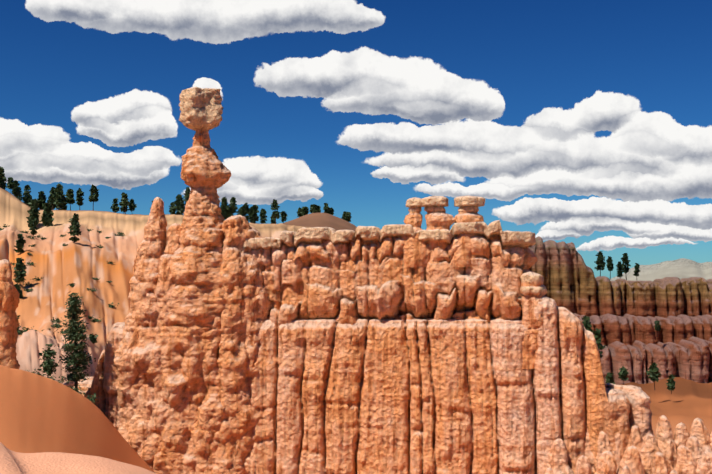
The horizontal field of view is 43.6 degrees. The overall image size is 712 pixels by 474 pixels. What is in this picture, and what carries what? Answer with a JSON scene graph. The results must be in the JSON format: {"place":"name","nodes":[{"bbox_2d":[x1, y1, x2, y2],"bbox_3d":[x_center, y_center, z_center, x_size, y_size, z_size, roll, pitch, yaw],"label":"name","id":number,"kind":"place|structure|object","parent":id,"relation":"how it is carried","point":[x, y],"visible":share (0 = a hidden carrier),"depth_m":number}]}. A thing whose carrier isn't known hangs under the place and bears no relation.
{"place":"outdoors","nodes":[
{"label":"outdoors","id":0,"kind":"place"},
{"bbox_2d":[0,187,711,473],"bbox_3d":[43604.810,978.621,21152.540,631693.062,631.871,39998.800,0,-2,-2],"label":"ground terrain","id":1,"kind":"structure","parent":0,"point":[49,426],"depth_m":193.28},
{"bbox_2d":[0,87,711,473],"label":"rock formation","id":2,"kind":"object","parent":1,"relation":"on","point":[240,345],"visible":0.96,"depth_m":93.40},
{"bbox_2d":[528,236,711,383],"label":"cliff rock","id":3,"kind":"object","parent":1,"relation":"on","point":[624,315],"visible":0.35,"depth_m":286.65},
{"bbox_2d":[0,0,711,278],"label":"sky","id":4,"kind":"structure","parent":0,"point":[587,124]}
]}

